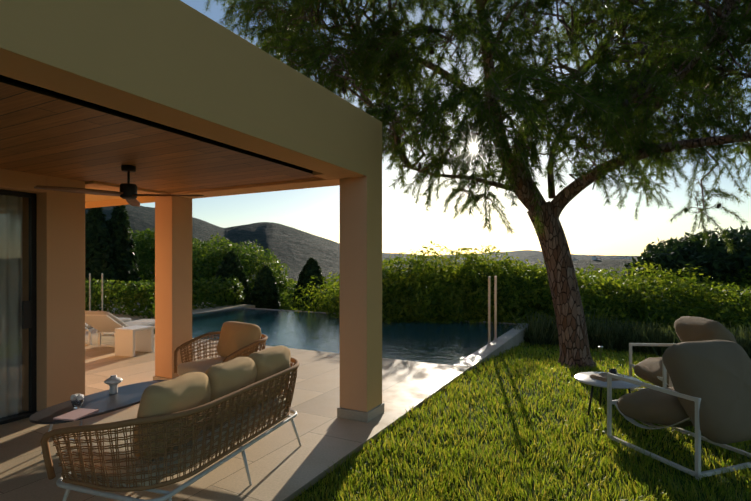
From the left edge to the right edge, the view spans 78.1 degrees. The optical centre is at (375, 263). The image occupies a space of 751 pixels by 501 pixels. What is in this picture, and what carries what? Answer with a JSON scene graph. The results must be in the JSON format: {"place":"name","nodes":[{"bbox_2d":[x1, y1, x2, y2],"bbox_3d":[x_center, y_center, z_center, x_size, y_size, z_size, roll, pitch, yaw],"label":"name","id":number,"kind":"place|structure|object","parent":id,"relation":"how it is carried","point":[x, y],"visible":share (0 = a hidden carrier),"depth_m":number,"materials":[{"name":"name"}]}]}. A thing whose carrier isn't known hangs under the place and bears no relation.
{"place":"outdoors","nodes":[
{"label":"outdoors","id":0,"kind":"place"},
{"bbox_2d":[0,302,469,500],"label":"patio floor","id":1,"kind":"structure","parent":0,"point":[283,465],"depth_m":4.39,"materials":[{"name":"beige tile"}]},
{"bbox_2d":[29,375,166,453],"bbox_3d":[-2.425,1.345,4.295,0.655,0.542,1.378,0,0,27],"label":"coffee table","id":2,"kind":"object","parent":1,"relation":"on","point":[81,407],"visible":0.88,"depth_m":4.04,"materials":[{"name":"stone"}]},
{"bbox_2d":[85,318,130,344],"bbox_3d":[-5.921,1.306,9.518,0.740,0.912,1.965,0,0,9],"label":"sun lounger","id":3,"kind":"object","parent":1,"relation":"on","point":[89,328],"visible":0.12,"depth_m":9.14,"materials":[{"name":"white"}]},
{"bbox_2d":[85,311,154,346],"bbox_3d":[-4.942,1.306,9.235,0.740,0.912,1.965,0,0,9],"label":"sun lounger","id":4,"kind":"object","parent":1,"relation":"on","point":[102,321],"visible":0.69,"depth_m":8.60,"materials":[{"name":"white fabric"}]},
{"bbox_2d":[115,325,153,356],"bbox_3d":[-4.304,1.379,8.267,0.400,0.470,0.480,0,0,17],"label":"side table","id":5,"kind":"object","parent":1,"relation":"on","point":[130,341],"visible":1,"depth_m":8.09,"materials":[{"name":"white"}]},
{"bbox_2d":[40,345,301,500],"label":"sofa","id":6,"kind":"object","parent":1,"relation":"on","point":[184,422],"visible":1,"depth_m":2.82,"materials":[{"name":"beige wicker"}]},
{"bbox_2d":[0,0,381,411],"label":"exterior wall","id":7,"kind":"structure","parent":1,"relation":"on","point":[179,55],"depth_m":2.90,"materials":[{"name":"beige paint"}]},
{"bbox_2d":[0,195,22,417],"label":"curtain","id":8,"kind":"object","parent":7,"relation":"hanging from","point":[16,238],"depth_m":4.86,"materials":[{"name":"grey fabric"}]},
{"bbox_2d":[0,189,37,424],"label":"sliding door frame","id":9,"kind":"object","parent":7,"relation":"attached to","point":[29,314],"visible":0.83,"depth_m":4.92,"materials":[{"name":"black metal"}]},
{"bbox_2d":[0,196,29,418],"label":"sliding door glass","id":10,"kind":"object","parent":9,"relation":"in","point":[11,305],"visible":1,"depth_m":4.79,"materials":[{"name":"glass"}]},
{"bbox_2d":[0,76,319,192],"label":"wooden ceiling","id":11,"kind":"structure","parent":7,"relation":"attached to","point":[41,134],"depth_m":3.85,"materials":[{"name":"brown wood"}]},
{"bbox_2d":[34,165,203,206],"bbox_3d":[-2.342,-0.766,4.256,1.297,0.310,1.237,0,0,27],"label":"ceiling fan","id":12,"kind":"object","parent":11,"relation":"attached to","point":[128,192],"visible":1,"depth_m":4.31,"materials":[{"name":"black metal"}]},
{"bbox_2d":[0,75,312,173],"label":"blind slot","id":13,"kind":"object","parent":11,"relation":"on","point":[115,113],"visible":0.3,"depth_m":2.95,"materials":[{"name":"black metal"}]},
{"bbox_2d":[174,321,267,377],"bbox_3d":[-1.799,1.168,5.485,1.057,0.897,0.938,0,0,39],"label":"armchair","id":14,"kind":"object","parent":1,"relation":"on","point":[238,339],"visible":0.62,"depth_m":5.50,"materials":[{"name":"beige"}]},
{"bbox_2d":[153,376,383,422],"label":"column plinths","id":15,"kind":"object","parent":1,"relation":"on","point":[362,416],"depth_m":4.79,"materials":[{"name":"stone"}]},
{"bbox_2d":[89,273,497,343],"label":"pool posts","id":16,"kind":"object","parent":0,"point":[489,308],"visible":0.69,"depth_m":9.80,"materials":[{"name":"silver metal"}]},
{"bbox_2d":[154,308,516,364],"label":"pool water","id":17,"kind":"structure","parent":0,"point":[453,343],"depth_m":10.84,"materials":[{"name":"blue liquid"}]},
{"bbox_2d":[85,205,750,500],"bbox_3d":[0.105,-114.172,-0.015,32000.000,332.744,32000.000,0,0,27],"label":"ground","id":18,"kind":"structure","parent":0,"point":[294,249],"depth_m":4.76,"materials":[{"name":"green plant"}]},
{"bbox_2d":[85,228,334,318],"bbox_3d":[-8.089,2.072,21.912,16.938,8.102,13.927,0,0,27],"label":"broadleaf tree foliage","id":19,"kind":"object","parent":18,"relation":"on","point":[206,263],"visible":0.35,"depth_m":20.58,"materials":[{"name":"green plant"}]},
{"bbox_2d":[131,307,527,370],"bbox_3d":[-1.745,2.062,12.156,10.320,0.904,5.838,0,0,27],"label":"pool coping","id":20,"kind":"object","parent":18,"relation":"on","point":[513,337],"visible":0.19,"depth_m":9.65,"materials":[{"name":"grey stone"}]},
{"bbox_2d":[85,205,750,310],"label":"trees","id":21,"kind":"object","parent":18,"relation":"on","point":[109,247],"visible":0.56,"depth_m":19.43,"materials":[{"name":"green plant"}]},
{"bbox_2d":[203,0,750,368],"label":"pine tree","id":22,"kind":"object","parent":18,"relation":"on","point":[577,104],"depth_m":6.12,"materials":[{"name":"plant"}]},
{"bbox_2d":[273,5,750,211],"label":"pine cones","id":23,"kind":"object","parent":22,"relation":"attached to","point":[642,51],"visible":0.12,"depth_m":6.16,"materials":[{"name":"brown"}]},
{"bbox_2d":[285,240,750,337],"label":"hedge","id":24,"kind":"object","parent":18,"relation":"on","point":[430,291],"visible":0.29,"depth_m":13.52,"materials":[{"name":"green plant"}]},
{"bbox_2d":[290,337,750,500],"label":"lawn grass","id":25,"kind":"structure","parent":18,"relation":"on","point":[521,406],"depth_m":4.06,"materials":[{"name":"green plant"}]},
{"bbox_2d":[598,346,602,363],"bbox_3d":[3.858,1.606,7.929,0.084,0.375,0.082,0,0,27],"label":"garden light","id":26,"kind":"object","parent":18,"relation":"on","point":[600,348],"visible":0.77,"depth_m":7.91,"materials":[{"name":"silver metal"}]},
{"bbox_2d":[573,256,631,259],"bbox_3d":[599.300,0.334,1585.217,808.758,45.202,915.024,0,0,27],"label":"distant buildings","id":27,"kind":"structure","parent":18,"relation":"on","point":[595,257],"depth_m":1225.47,"materials":[{"name":"grey"}]},
{"bbox_2d":[574,369,641,415],"bbox_3d":[2.535,1.405,5.056,0.670,0.492,0.670,0,0,27],"label":"side table","id":28,"kind":"object","parent":18,"relation":"on","point":[597,379],"visible":0.73,"depth_m":4.97,"materials":[{"name":"grey metal"}]},
{"bbox_2d":[510,310,750,358],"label":"shrubs","id":29,"kind":"object","parent":18,"relation":"on","point":[607,336],"visible":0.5,"depth_m":10.43,"materials":[{"name":"green plant"}]},
{"bbox_2d":[607,340,750,479],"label":"lounge chair","id":30,"kind":"object","parent":18,"relation":"on","point":[706,393],"visible":0.98,"depth_m":3.64,"materials":[{"name":"beige"}]},
{"bbox_2d":[629,316,736,390],"bbox_3d":[3.739,1.141,5.503,1.072,1.004,0.812,0,0,4],"label":"lounge chair","id":31,"kind":"object","parent":18,"relation":"on","point":[652,370],"visible":0.4,"depth_m":5.42,"materials":[{"name":"beige fabric"}]},
{"bbox_2d":[140,0,750,255],"label":"sky","id":32,"kind":"structure","parent":0,"point":[589,227],"materials":[{"name":"white"}]},
{"bbox_2d":[470,141,478,154],"bbox_3d":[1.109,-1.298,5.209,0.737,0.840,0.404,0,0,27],"label":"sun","id":33,"kind":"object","parent":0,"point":[473,148],"visible":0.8,"depth_m":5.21,"materials":[{"name":"white"}]}
]}

